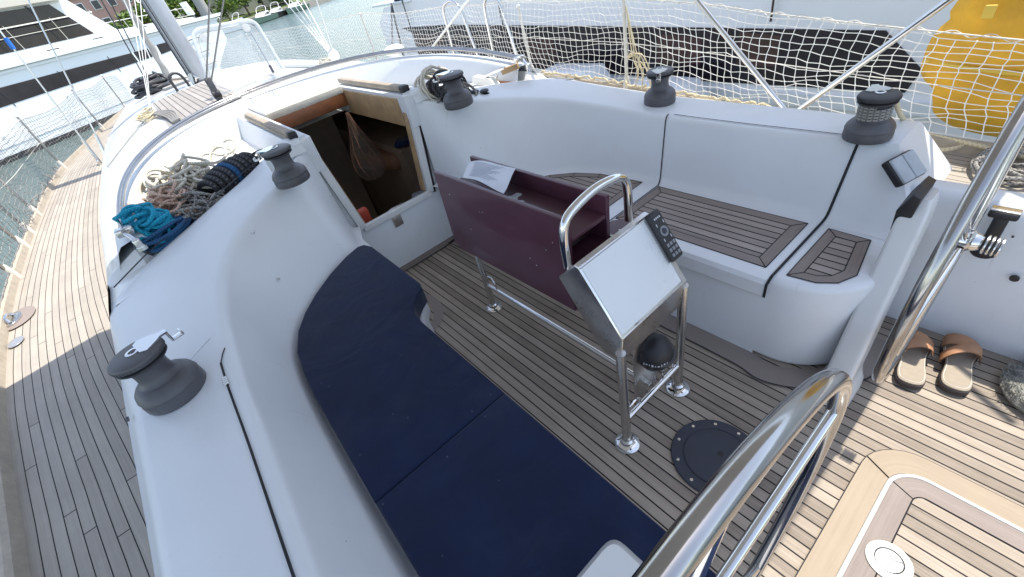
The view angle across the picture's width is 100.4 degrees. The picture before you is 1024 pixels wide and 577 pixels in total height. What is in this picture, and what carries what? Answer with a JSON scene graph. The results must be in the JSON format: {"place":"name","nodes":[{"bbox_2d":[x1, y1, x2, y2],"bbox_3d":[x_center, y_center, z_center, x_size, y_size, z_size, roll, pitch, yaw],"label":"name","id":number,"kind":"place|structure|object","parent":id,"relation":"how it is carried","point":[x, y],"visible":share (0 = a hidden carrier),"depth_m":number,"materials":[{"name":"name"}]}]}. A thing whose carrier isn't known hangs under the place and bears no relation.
{"place":"outdoors","nodes":[
{"label":"outdoors","id":0,"kind":"place"},
{"bbox_2d":[6,117,154,576],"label":"side deck","id":1,"kind":"structure","parent":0,"point":[79,495],"depth_m":1.76,"materials":[{"name":"brown wood"}]},
{"bbox_2d":[3,306,34,330],"bbox_3d":[-2.892,0.157,2.478,0.170,0.046,0.270,-36,43,-24],"label":"deck fairlead","id":2,"kind":"object","parent":1,"relation":"on","point":[17,318],"visible":0.86,"depth_m":2.48,"materials":[{"name":"silver metal"}]},
{"bbox_2d":[14,115,66,168],"bbox_3d":[-5.979,-1.845,5.415,0.060,0.704,0.060,-36,43,-24],"label":"stanchion","id":3,"kind":"object","parent":1,"relation":"on","point":[60,163],"visible":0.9,"depth_m":5.40,"materials":[{"name":"metal"}]},
{"bbox_2d":[0,30,101,164],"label":"shroud","id":4,"kind":"object","parent":1,"relation":"on","point":[84,142],"visible":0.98,"depth_m":4.96,"materials":[{"name":"metal"}]},
{"bbox_2d":[0,107,124,576],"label":"toe rail","id":5,"kind":"object","parent":1,"relation":"on","point":[14,561],"visible":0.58,"depth_m":1.63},
{"bbox_2d":[18,164,57,232],"bbox_3d":[-4.981,-1.033,4.511,0.069,0.076,2.783,-35,43,-23],"label":"rope","id":6,"kind":"object","parent":5,"relation":"on","point":[43,183],"visible":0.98,"depth_m":4.31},
{"bbox_2d":[0,75,132,300],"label":"safety net","id":7,"kind":"object","parent":5,"relation":"on","point":[30,155],"visible":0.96,"depth_m":5.14,"materials":[{"name":"grey"}]},
{"bbox_2d":[28,0,104,153],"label":"shroud","id":8,"kind":"object","parent":1,"relation":"on","point":[101,146],"visible":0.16,"depth_m":5.00,"materials":[{"name":"metal"}]},
{"bbox_2d":[101,237,110,318],"bbox_3d":[-4.537,-1.518,4.884,0.319,0.293,9.122,-35,42,-22],"label":"cabin side","id":9,"kind":"object","parent":1,"relation":"on","point":[109,303],"visible":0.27,"depth_m":1.96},
{"bbox_2d":[100,60,566,311],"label":"coach roof","id":10,"kind":"structure","parent":9,"relation":"on","point":[126,126],"depth_m":3.41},
{"bbox_2d":[129,0,150,113],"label":"halyard bunch","id":11,"kind":"object","parent":10,"relation":"on","point":[147,91],"visible":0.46,"depth_m":4.02,"materials":[{"name":"white"}]},
{"bbox_2d":[112,202,176,248],"bbox_3d":[-1.732,-0.302,2.020,0.295,0.211,0.203,14,47,31],"label":"rope coil","id":12,"kind":"object","parent":10,"relation":"on","point":[150,218],"visible":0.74,"depth_m":1.97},
{"bbox_2d":[135,107,155,121],"bbox_3d":[-3.508,-1.675,4.090,0.221,0.095,0.318,-36,43,-24],"label":"rope","id":13,"kind":"object","parent":10,"relation":"on","point":[145,114],"visible":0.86,"depth_m":4.02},
{"bbox_2d":[121,0,171,77],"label":"stay","id":14,"kind":"object","parent":10,"relation":"attached to","point":[155,54],"visible":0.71,"depth_m":7.87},
{"bbox_2d":[129,71,170,98],"bbox_3d":[-5.664,-3.208,6.670,0.608,0.279,0.818,-36,43,-24],"label":"dark gear","id":15,"kind":"object","parent":10,"relation":"on","point":[157,82],"visible":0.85,"depth_m":6.51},
{"bbox_2d":[127,178,201,215],"bbox_3d":[-1.795,-0.430,2.201,0.305,0.213,0.426,-36,43,-24],"label":"rope coil","id":16,"kind":"object","parent":10,"relation":"on","point":[161,200],"visible":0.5,"depth_m":2.14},
{"bbox_2d":[153,110,180,122],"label":"sheet ropes","id":17,"kind":"object","parent":10,"relation":"on","point":[169,116],"visible":0.99,"depth_m":3.65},
{"bbox_2d":[142,215,195,252],"bbox_3d":[-1.641,-0.280,2.039,0.242,0.096,0.256,-36,43,-24],"label":"rope coil","id":18,"kind":"object","parent":10,"relation":"on","point":[158,235],"visible":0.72,"depth_m":1.97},
{"bbox_2d":[139,0,209,83],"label":"mast","id":19,"kind":"object","parent":10,"relation":"on","point":[167,25],"visible":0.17,"depth_m":4.74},
{"bbox_2d":[138,153,219,205],"bbox_3d":[-1.855,-0.606,2.395,0.433,0.253,0.533,-36,43,-24],"label":"rope coil","id":20,"kind":"object","parent":10,"relation":"on","point":[181,171],"visible":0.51,"depth_m":2.29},
{"bbox_2d":[168,72,199,91],"bbox_3d":[-3.738,-2.422,4.910,0.123,0.196,0.350,10,45,28],"label":"hoop","id":21,"kind":"object","parent":10,"relation":"on","point":[193,78],"visible":0.86,"depth_m":4.90,"materials":[{"name":"silver metal"}]},
{"bbox_2d":[152,81,235,126],"bbox_3d":[-3.082,-1.832,4.127,0.670,0.060,2.350,-36,43,-24],"label":"roof planking","id":22,"kind":"object","parent":10,"relation":"on","point":[184,103],"visible":0.73,"depth_m":4.08,"materials":[{"name":"brown wood"}]},
{"bbox_2d":[192,19,285,99],"bbox_3d":[-2.414,-2.005,3.709,0.676,0.537,0.188,-36,43,-24],"label":"clear hatch","id":23,"kind":"object","parent":22,"relation":"on","point":[203,36],"visible":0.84,"depth_m":3.72,"materials":[{"name":"white plastic"}]},
{"bbox_2d":[171,185,224,223],"bbox_3d":[-1.637,-0.428,2.187,0.325,0.160,0.299,8,44,27],"label":"rope coil","id":24,"kind":"object","parent":10,"relation":"on","point":[197,200],"visible":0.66,"depth_m":2.15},
{"bbox_2d":[204,0,224,100],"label":"mainsheet block","id":25,"kind":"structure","parent":10,"relation":"on","point":[216,93],"depth_m":3.39,"materials":[{"name":"grey metal"}]},
{"bbox_2d":[199,138,236,164],"bbox_3d":[-1.773,-0.800,2.639,0.138,0.162,0.296,-12,39,4],"label":"rope coil","id":26,"kind":"object","parent":10,"relation":"on","point":[215,147],"visible":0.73,"depth_m":2.60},
{"bbox_2d":[197,149,261,195],"bbox_3d":[-1.531,-0.641,2.356,0.406,0.157,0.210,-36,43,-24],"label":"rope bundle","id":27,"kind":"object","parent":10,"relation":"on","point":[224,173],"visible":0.81,"depth_m":2.29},
{"bbox_2d":[236,110,326,171],"bbox_3d":[-1.576,-0.969,2.755,0.152,0.185,1.525,-36,43,-24],"label":"hatch ledge","id":28,"kind":"object","parent":10,"relation":"on","point":[257,136],"visible":0.45,"depth_m":2.62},
{"bbox_2d":[244,112,297,139],"bbox_3d":[-1.480,-0.992,2.574,0.052,0.040,1.053,-36,43,-24],"label":"hatch slide","id":29,"kind":"object","parent":28,"relation":"on","point":[277,129],"visible":0.91,"depth_m":2.46,"materials":[{"name":"grey wood"}]},
{"bbox_2d":[283,57,330,67],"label":"deck track","id":30,"kind":"structure","parent":10,"relation":"on","point":[304,65],"depth_m":4.12,"materials":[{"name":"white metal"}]},
{"bbox_2d":[284,0,339,60],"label":"pulley","id":31,"kind":"object","parent":10,"relation":"on","point":[333,54],"visible":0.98,"depth_m":3.63,"materials":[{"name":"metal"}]},
{"bbox_2d":[114,54,536,264],"bbox_3d":[-1.351,-1.192,2.947,2.654,0.297,1.661,-36,43,-24],"label":"roof upstand","id":32,"kind":"object","parent":10,"relation":"attached to","point":[199,138],"visible":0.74,"depth_m":3.11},
{"bbox_2d":[322,81,420,127],"bbox_3d":[-1.038,-1.360,3.051,0.152,0.185,1.525,-36,43,-24],"label":"hatch ledge","id":33,"kind":"object","parent":10,"relation":"on","point":[407,103],"visible":0.37,"depth_m":2.56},
{"bbox_2d":[337,77,409,92],"bbox_3d":[-0.957,-1.373,2.861,0.052,0.040,1.053,-36,43,-24],"label":"hatch slide","id":34,"kind":"object","parent":33,"relation":"on","point":[402,88],"visible":0.98,"depth_m":2.75,"materials":[{"name":"grey wood"}]},
{"bbox_2d":[413,65,477,103],"bbox_3d":[-0.414,-1.203,2.621,0.357,0.312,0.358,-36,43,-24],"label":"rope coil","id":35,"kind":"object","parent":10,"relation":"on","point":[437,92],"visible":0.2,"depth_m":2.53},
{"bbox_2d":[472,63,519,84],"bbox_3d":[-0.140,-1.478,2.958,0.417,0.112,0.117,15,48,33],"label":"line clutch","id":36,"kind":"object","parent":10,"relation":"on","point":[487,79],"visible":0.98,"depth_m":2.94,"materials":[{"name":"white plastic"}]},
{"bbox_2d":[110,152,418,576],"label":"cockpit coaming","id":37,"kind":"object","parent":1,"relation":"on","point":[213,272],"visible":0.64,"depth_m":1.27,"materials":[{"name":"plastic"}]},
{"bbox_2d":[107,328,205,415],"bbox_3d":[-1.048,0.245,1.258,0.178,0.187,0.182,-15,39,0],"label":"winch","id":38,"kind":"object","parent":37,"relation":"on","point":[165,385],"visible":1,"depth_m":1.22,"materials":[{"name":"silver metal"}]},
{"bbox_2d":[113,161,257,287],"bbox_3d":[-1.529,-0.352,2.051,0.047,0.120,0.926,4,42,22],"label":"seam line","id":39,"kind":"object","parent":37,"relation":"on","point":[124,276],"visible":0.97,"depth_m":2.00,"materials":[{"name":"black"}]},
{"bbox_2d":[220,362,295,576],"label":"seam line","id":40,"kind":"object","parent":37,"relation":"on","point":[265,494],"visible":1,"depth_m":1.00,"materials":[{"name":"black"}]},
{"bbox_2d":[253,143,309,189],"bbox_3d":[-1.075,-0.575,1.995,0.183,0.174,0.163,-36,43,-24],"label":"winch","id":41,"kind":"object","parent":37,"relation":"on","point":[288,172],"visible":1,"depth_m":1.97,"materials":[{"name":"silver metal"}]},
{"bbox_2d":[276,138,306,157],"bbox_3d":[-1.146,-0.736,2.218,0.100,0.065,0.130,-36,43,-24],"label":"ledge end","id":42,"kind":"object","parent":37,"relation":"on","point":[298,150],"visible":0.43,"depth_m":2.20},
{"bbox_2d":[114,46,532,251],"bbox_3d":[-1.310,-1.218,2.838,2.484,0.254,1.695,-36,43,-24],"label":"hood frame","id":43,"kind":"object","parent":37,"relation":"on","point":[122,230],"visible":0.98,"depth_m":2.94,"materials":[{"name":"metal"}]},
{"bbox_2d":[0,0,390,297],"bbox_3d":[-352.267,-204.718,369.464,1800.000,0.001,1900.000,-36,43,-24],"label":"water","id":44,"kind":"structure","parent":0,"point":[330,10],"depth_m":26.34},
{"bbox_2d":[0,0,226,166],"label":"motor yacht","id":45,"kind":"object","parent":44,"relation":"on","point":[89,48],"visible":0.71,"depth_m":17.56,"materials":[{"name":"white"}]},
{"bbox_2d":[0,4,93,54],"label":"saloon window","id":46,"kind":"structure","parent":45,"relation":"in","point":[18,16],"depth_m":17.03,"materials":[{"name":"black glass"}]},
{"bbox_2d":[0,53,137,107],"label":"hull window","id":47,"kind":"structure","parent":45,"relation":"in","point":[17,92],"depth_m":17.15,"materials":[{"name":"black glass"}]},
{"bbox_2d":[253,5,278,23],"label":"moored boat","id":48,"kind":"object","parent":44,"relation":"on","point":[262,17],"visible":0.91,"depth_m":77.96,"materials":[{"name":"white"}]},
{"bbox_2d":[285,0,309,14],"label":"moored boat","id":49,"kind":"object","parent":44,"relation":"on","point":[293,8],"visible":0.67,"depth_m":85.99,"materials":[{"name":"white"}]},
{"bbox_2d":[372,0,996,142],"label":"neighbour yacht","id":50,"kind":"object","parent":44,"relation":"on","point":[901,13],"visible":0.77,"depth_m":4.43,"materials":[{"name":"white plastic"}]},
{"bbox_2d":[539,63,709,95],"bbox_3d":[1.255,-2.418,5.226,0.400,0.520,2.600,-36,43,-24],"label":"grey tender","id":51,"kind":"object","parent":50,"relation":"attached to","point":[682,83],"visible":0.19,"depth_m":5.24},
{"bbox_2d":[173,0,307,22],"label":"shore","id":52,"kind":"structure","parent":0,"point":[253,13],"depth_m":93.67,"materials":[{"name":"green plant"}]},
{"bbox_2d":[68,0,148,25],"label":"house","id":53,"kind":"structure","parent":52,"relation":"on","point":[97,9],"depth_m":75.89,"materials":[{"name":"tile"}]},
{"bbox_2d":[114,1,152,25],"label":"tree","id":54,"kind":"object","parent":52,"relation":"on","point":[146,19],"visible":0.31,"depth_m":74.83,"materials":[{"name":"green plant"}]},
{"bbox_2d":[169,0,215,19],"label":"tree","id":55,"kind":"object","parent":52,"relation":"on","point":[191,4],"visible":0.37,"depth_m":83.11,"materials":[{"name":"green plant"}]},
{"bbox_2d":[192,0,211,15],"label":"distant mast","id":56,"kind":"object","parent":52,"relation":"on","point":[201,6],"depth_m":74.72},
{"bbox_2d":[178,0,246,20],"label":"house","id":57,"kind":"structure","parent":52,"relation":"on","point":[242,10],"depth_m":91.07,"materials":[{"name":"tile"}]},
{"bbox_2d":[212,0,239,20],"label":"tree","id":58,"kind":"object","parent":52,"relation":"on","point":[231,6],"visible":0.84,"depth_m":81.49,"materials":[{"name":"green plant"}]},
{"bbox_2d":[245,0,288,11],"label":"house","id":59,"kind":"structure","parent":0,"point":[252,6],"depth_m":98.33,"materials":[{"name":"tile"}]},
{"bbox_2d":[331,81,509,121],"bbox_3d":[-1.489,-0.621,3.979,2.200,1.900,2.700,-36,43,-24],"label":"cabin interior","id":60,"kind":"object","parent":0,"point":[338,116],"visible":0.08,"depth_m":4.81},
{"bbox_2d":[297,113,420,219],"bbox_3d":[-1.696,-0.886,3.968,2.170,1.600,1.750,-36,43,-24],"label":"cabin joinery","id":61,"kind":"object","parent":60,"relation":"attached to","point":[387,191],"visible":0.12,"depth_m":4.23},
{"bbox_2d":[351,144,401,170],"bbox_3d":[-1.121,-1.188,3.789,0.600,0.140,0.350,14,47,31],"label":"locker cushion","id":62,"kind":"object","parent":61,"relation":"on","point":[392,161],"visible":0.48,"depth_m":3.67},
{"bbox_2d":[172,79,1023,192],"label":"side deck","id":63,"kind":"structure","parent":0,"point":[961,172],"depth_m":1.72,"materials":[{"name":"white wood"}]},
{"bbox_2d":[171,73,1023,162],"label":"toe rail","id":64,"kind":"object","parent":63,"relation":"on","point":[941,142],"visible":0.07,"depth_m":1.85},
{"bbox_2d":[442,0,478,55],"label":"gate hoop","id":65,"kind":"object","parent":64,"relation":"on","point":[463,16],"visible":0.68,"depth_m":4.61,"materials":[{"name":"silver metal"}]},
{"bbox_2d":[483,0,516,57],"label":"gate hoop","id":66,"kind":"object","parent":64,"relation":"on","point":[487,23],"visible":0.68,"depth_m":4.16,"materials":[{"name":"silver metal"}]},
{"bbox_2d":[622,0,630,88],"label":"stanchion","id":67,"kind":"object","parent":64,"relation":"on","point":[626,77],"visible":0.78,"depth_m":3.08,"materials":[{"name":"silver metal"}]},
{"bbox_2d":[209,0,1023,145],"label":"safety net","id":68,"kind":"object","parent":67,"relation":"attached to","point":[819,63],"visible":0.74,"depth_m":2.43,"materials":[{"name":"white"}]},
{"bbox_2d":[921,0,1023,136],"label":"rescue bag","id":69,"kind":"object","parent":68,"relation":"hanging from","point":[1003,18],"visible":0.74,"depth_m":1.75,"materials":[{"name":"yellow"}]},
{"bbox_2d":[626,6,650,89],"bbox_3d":[0.887,-1.685,2.990,0.124,0.513,0.240,-36,43,-24],"label":"rope tassel","id":70,"kind":"object","parent":67,"relation":"attached to","point":[631,54],"visible":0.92,"depth_m":3.03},
{"bbox_2d":[540,70,769,105],"bbox_3d":[0.917,-1.498,3.143,0.073,0.043,2.426,-30,41,-17],"label":"rope","id":71,"kind":"object","parent":64,"relation":"on","point":[696,95],"visible":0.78,"depth_m":3.06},
{"bbox_2d":[416,78,952,239],"bbox_3d":[0.538,-0.842,2.227,1.288,0.534,2.578,-36,43,-24],"label":"cockpit coaming","id":72,"kind":"object","parent":63,"relation":"on","point":[548,126],"visible":0.73,"depth_m":2.10,"materials":[{"name":"plastic"}]},
{"bbox_2d":[407,86,427,102],"bbox_3d":[-0.570,-1.156,2.534,0.100,0.065,0.130,-36,43,-24],"label":"ledge end","id":73,"kind":"object","parent":72,"relation":"on","point":[419,97],"visible":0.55,"depth_m":2.51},
{"bbox_2d":[432,70,472,110],"bbox_3d":[-0.328,-1.129,2.412,0.169,0.180,0.185,-36,43,-24],"label":"winch","id":74,"kind":"object","parent":72,"relation":"on","point":[457,96],"visible":1,"depth_m":2.37,"materials":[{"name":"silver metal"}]},
{"bbox_2d":[644,66,675,106],"bbox_3d":[0.774,-1.067,2.251,0.183,0.174,0.163,-36,43,-24],"label":"winch","id":75,"kind":"object","parent":72,"relation":"on","point":[661,92],"visible":1,"depth_m":2.22,"materials":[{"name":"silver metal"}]},
{"bbox_2d":[762,144,858,297],"bbox_3d":[1.132,-0.271,1.601,0.637,0.354,0.010,-36,43,-24],"label":"seam line","id":76,"kind":"object","parent":72,"relation":"attached to","point":[816,228],"visible":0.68,"depth_m":1.65,"materials":[{"name":"black"}]},
{"bbox_2d":[841,84,902,144],"bbox_3d":[1.331,-0.642,1.566,0.174,0.165,0.155,-36,43,-24],"label":"winch","id":77,"kind":"object","parent":72,"relation":"on","point":[872,122],"visible":1,"depth_m":1.53,"materials":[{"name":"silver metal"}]},
{"bbox_2d":[894,103,964,151],"bbox_3d":[1.640,-0.663,1.688,0.536,0.356,0.072,-21,39,-7],"label":"rope","id":78,"kind":"object","parent":77,"relation":"hanging from","point":[899,112],"visible":0.48,"depth_m":1.65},
{"bbox_2d":[881,149,926,187],"bbox_3d":[1.408,-0.432,1.530,0.123,0.094,0.092,-24,39,-11],"label":"instrument display","id":79,"kind":"object","parent":72,"relation":"attached to","point":[904,168],"visible":1,"depth_m":1.51,"materials":[{"name":"grey plastic"}]},
{"bbox_2d":[693,0,953,108],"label":"metal frame","id":80,"kind":"object","parent":63,"relation":"on","point":[927,15],"visible":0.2,"depth_m":2.11,"materials":[{"name":"silver metal"}]},
{"bbox_2d":[929,133,1023,159],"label":"rail","id":81,"kind":"object","parent":63,"relation":"on","point":[974,144],"visible":0.28,"depth_m":1.78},
{"bbox_2d":[970,146,1023,185],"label":"rope","id":82,"kind":"object","parent":63,"relation":"on","point":[1016,170],"visible":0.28,"depth_m":1.61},
{"bbox_2d":[405,244,1023,576],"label":"cockpit sole","id":83,"kind":"object","parent":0,"point":[561,387],"visible":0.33,"depth_m":1.62,"materials":[{"name":"brown wood"}]},
{"bbox_2d":[263,83,452,267],"bbox_3d":[-0.756,-0.586,2.668,1.080,1.015,0.001,-36,43,-24],"label":"bulkhead","id":84,"kind":"object","parent":83,"relation":"on","point":[423,228],"visible":0.36,"depth_m":2.86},
{"bbox_2d":[273,90,435,231],"bbox_3d":[-1.075,-0.901,2.856,0.718,0.625,0.952,-36,43,-24],"label":"companionway","id":85,"kind":"object","parent":84,"relation":"attached to","point":[384,108],"visible":0.68,"depth_m":2.74,"materials":[{"name":"plastic"}]},
{"bbox_2d":[248,82,342,119],"bbox_3d":[-1.631,-1.407,3.170,0.560,0.052,0.629,-36,43,-24],"label":"sliding hatch","id":86,"kind":"object","parent":85,"relation":"on","point":[288,102],"visible":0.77,"depth_m":3.03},
{"bbox_2d":[345,112,385,179],"bbox_3d":[-1.106,-1.040,3.140,0.235,0.502,0.236,-36,43,-24],"label":"string bag","id":87,"kind":"object","parent":85,"relation":"hanging from","point":[357,126],"visible":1,"depth_m":3.12,"materials":[{"name":"brown"}]},
{"bbox_2d":[364,240,434,332],"bbox_3d":[0.130,0.755,1.194,0.540,0.420,4.081,-34,42,-22],"label":"cockpit seat","id":88,"kind":"object","parent":83,"relation":"on","point":[425,316],"visible":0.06,"depth_m":1.87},
{"bbox_2d":[297,245,504,503],"bbox_3d":[-0.555,0.189,1.700,0.587,0.082,1.306,-36,43,-24],"label":"seat cushion","id":89,"kind":"object","parent":88,"relation":"on","point":[401,391],"visible":0.94,"depth_m":1.47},
{"bbox_2d":[376,394,715,576],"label":"seat cushion","id":90,"kind":"object","parent":88,"relation":"on","point":[504,485],"visible":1,"depth_m":1.03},
{"bbox_2d":[400,236,453,270],"bbox_3d":[-0.641,-0.213,2.954,0.680,0.001,0.105,-36,43,-24],"label":"sole margin","id":91,"kind":"object","parent":83,"relation":"on","point":[413,262],"visible":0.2,"depth_m":2.97,"materials":[{"name":"brown wood"}]},
{"bbox_2d":[425,294,442,329],"bbox_3d":[-0.504,0.122,2.504,0.192,0.001,0.398,-36,43,-24],"label":"sole margin","id":92,"kind":"object","parent":83,"relation":"on","point":[435,303],"visible":0.52,"depth_m":2.48,"materials":[{"name":"grey wood"}]},
{"bbox_2d":[434,155,689,453],"bbox_3d":[0.132,-0.055,1.742,0.426,0.958,1.141,-36,43,-24],"label":"cockpit table","id":93,"kind":"object","parent":83,"relation":"on","point":[621,286],"visible":1,"depth_m":1.43,"materials":[{"name":"metal"}]},
{"bbox_2d":[462,160,515,193],"bbox_3d":[-0.094,-0.442,1.643,0.131,0.037,0.309,-39,44,-26],"label":"paper sheet","id":94,"kind":"object","parent":93,"relation":"on","point":[496,177],"visible":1,"depth_m":1.61,"materials":[{"name":"grey"}]},
{"bbox_2d":[577,540,642,576],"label":"helm pedestal","id":95,"kind":"object","parent":83,"relation":"on","point":[613,558],"visible":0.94,"depth_m":0.68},
{"bbox_2d":[632,368,851,576],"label":"steering wheel","id":96,"kind":"object","parent":95,"relation":"attached to","point":[688,544],"visible":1,"depth_m":0.31,"materials":[{"name":"metal"}]},
{"bbox_2d":[450,240,885,387],"bbox_3d":[0.463,0.042,2.278,2.466,0.001,0.417,17,49,34],"label":"sole margin","id":97,"kind":"object","parent":83,"relation":"on","point":[754,364],"visible":0.35,"depth_m":1.76,"materials":[{"name":"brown wood"}]},
{"bbox_2d":[609,182,817,351],"bbox_3d":[0.428,-0.328,2.407,2.057,0.420,0.514,24,53,38],"label":"cockpit seat","id":98,"kind":"object","parent":83,"relation":"on","point":[706,272],"visible":0.21,"depth_m":1.76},
{"bbox_2d":[546,173,641,205],"bbox_3d":[0.294,-0.575,2.410,0.464,0.005,0.724,-36,43,-24],"label":"teak panel","id":99,"kind":"object","parent":98,"relation":"on","point":[613,191],"visible":0.31,"depth_m":2.40,"materials":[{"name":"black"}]},
{"bbox_2d":[616,186,807,267],"bbox_3d":[0.851,-0.302,1.895,0.349,0.005,0.700,-36,43,-24],"label":"teak panel","id":100,"kind":"object","parent":98,"relation":"on","point":[760,238],"visible":0.94,"depth_m":1.83,"materials":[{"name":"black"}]},
{"bbox_2d":[671,420,759,491],"bbox_3d":[0.724,0.597,1.515,0.298,0.010,0.298,-36,43,-24],"label":"inspection plate","id":101,"kind":"object","parent":83,"relation":"on","point":[702,451],"visible":0.62,"depth_m":1.54,"materials":[{"name":"plastic"}]},
{"bbox_2d":[715,225,885,364],"bbox_3d":[1.188,0.019,1.733,0.458,0.419,0.460,-36,43,-24],"label":"corner locker","id":102,"kind":"object","parent":83,"relation":"on","point":[789,319],"visible":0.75,"depth_m":1.61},
{"bbox_2d":[786,228,871,282],"bbox_3d":[1.177,-0.110,1.553,0.352,0.005,0.178,-36,43,-24],"label":"teak panel","id":103,"kind":"object","parent":102,"relation":"on","point":[832,256],"visible":1,"depth_m":1.55,"materials":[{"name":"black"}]},
{"bbox_2d":[823,187,938,406],"bbox_3d":[1.266,0.054,1.476,0.477,0.655,0.123,-36,43,-24],"label":"cockpit coaming","id":104,"kind":"object","parent":83,"relation":"on","point":[887,275],"visible":0.81,"depth_m":1.44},
{"bbox_2d":[890,176,935,229],"bbox_3d":[1.314,-0.278,1.398,0.145,0.137,0.048,-36,43,-24],"label":"cable cover","id":105,"kind":"object","parent":104,"relation":"attached to","point":[909,205],"visible":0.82,"depth_m":1.35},
{"bbox_2d":[795,449,1023,576],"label":"sole hatch","id":106,"kind":"object","parent":83,"relation":"on","point":[928,518],"visible":1,"depth_m":1.24,"materials":[{"name":"brown"}]},
{"bbox_2d":[894,331,933,389],"bbox_3d":[1.514,0.249,1.603,0.108,0.084,0.277,18,49,34],"label":"sandal","id":107,"kind":"object","parent":83,"relation":"on","point":[910,371],"visible":0.74,"depth_m":1.59,"materials":[{"name":"leather"}]},
{"bbox_2d":[886,177,1023,361],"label":"helm side","id":108,"kind":"object","parent":83,"relation":"on","point":[980,301],"visible":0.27,"depth_m":1.54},
{"bbox_2d":[872,94,1023,382],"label":"steering wheel","id":109,"kind":"object","parent":108,"relation":"attached to","point":[960,235],"visible":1,"depth_m":0.90,"materials":[{"name":"metal"}]},
{"bbox_2d":[970,205,1022,258],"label":"throttle lever","id":110,"kind":"object","parent":108,"relation":"attached to","point":[1002,216],"visible":0.71,"depth_m":1.37,"materials":[{"name":"metal"}]},
{"bbox_2d":[938,333,982,395],"bbox_3d":[1.633,0.260,1.549,0.108,0.084,0.277,21,51,37],"label":"sandal","id":111,"kind":"object","parent":83,"relation":"on","point":[960,355],"visible":1,"depth_m":1.54,"materials":[{"name":"leather"}]},
{"bbox_2d":[999,359,1023,413],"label":"shaggy mat","id":112,"kind":"object","parent":83,"relation":"on","point":[1011,379],"visible":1,"depth_m":1.45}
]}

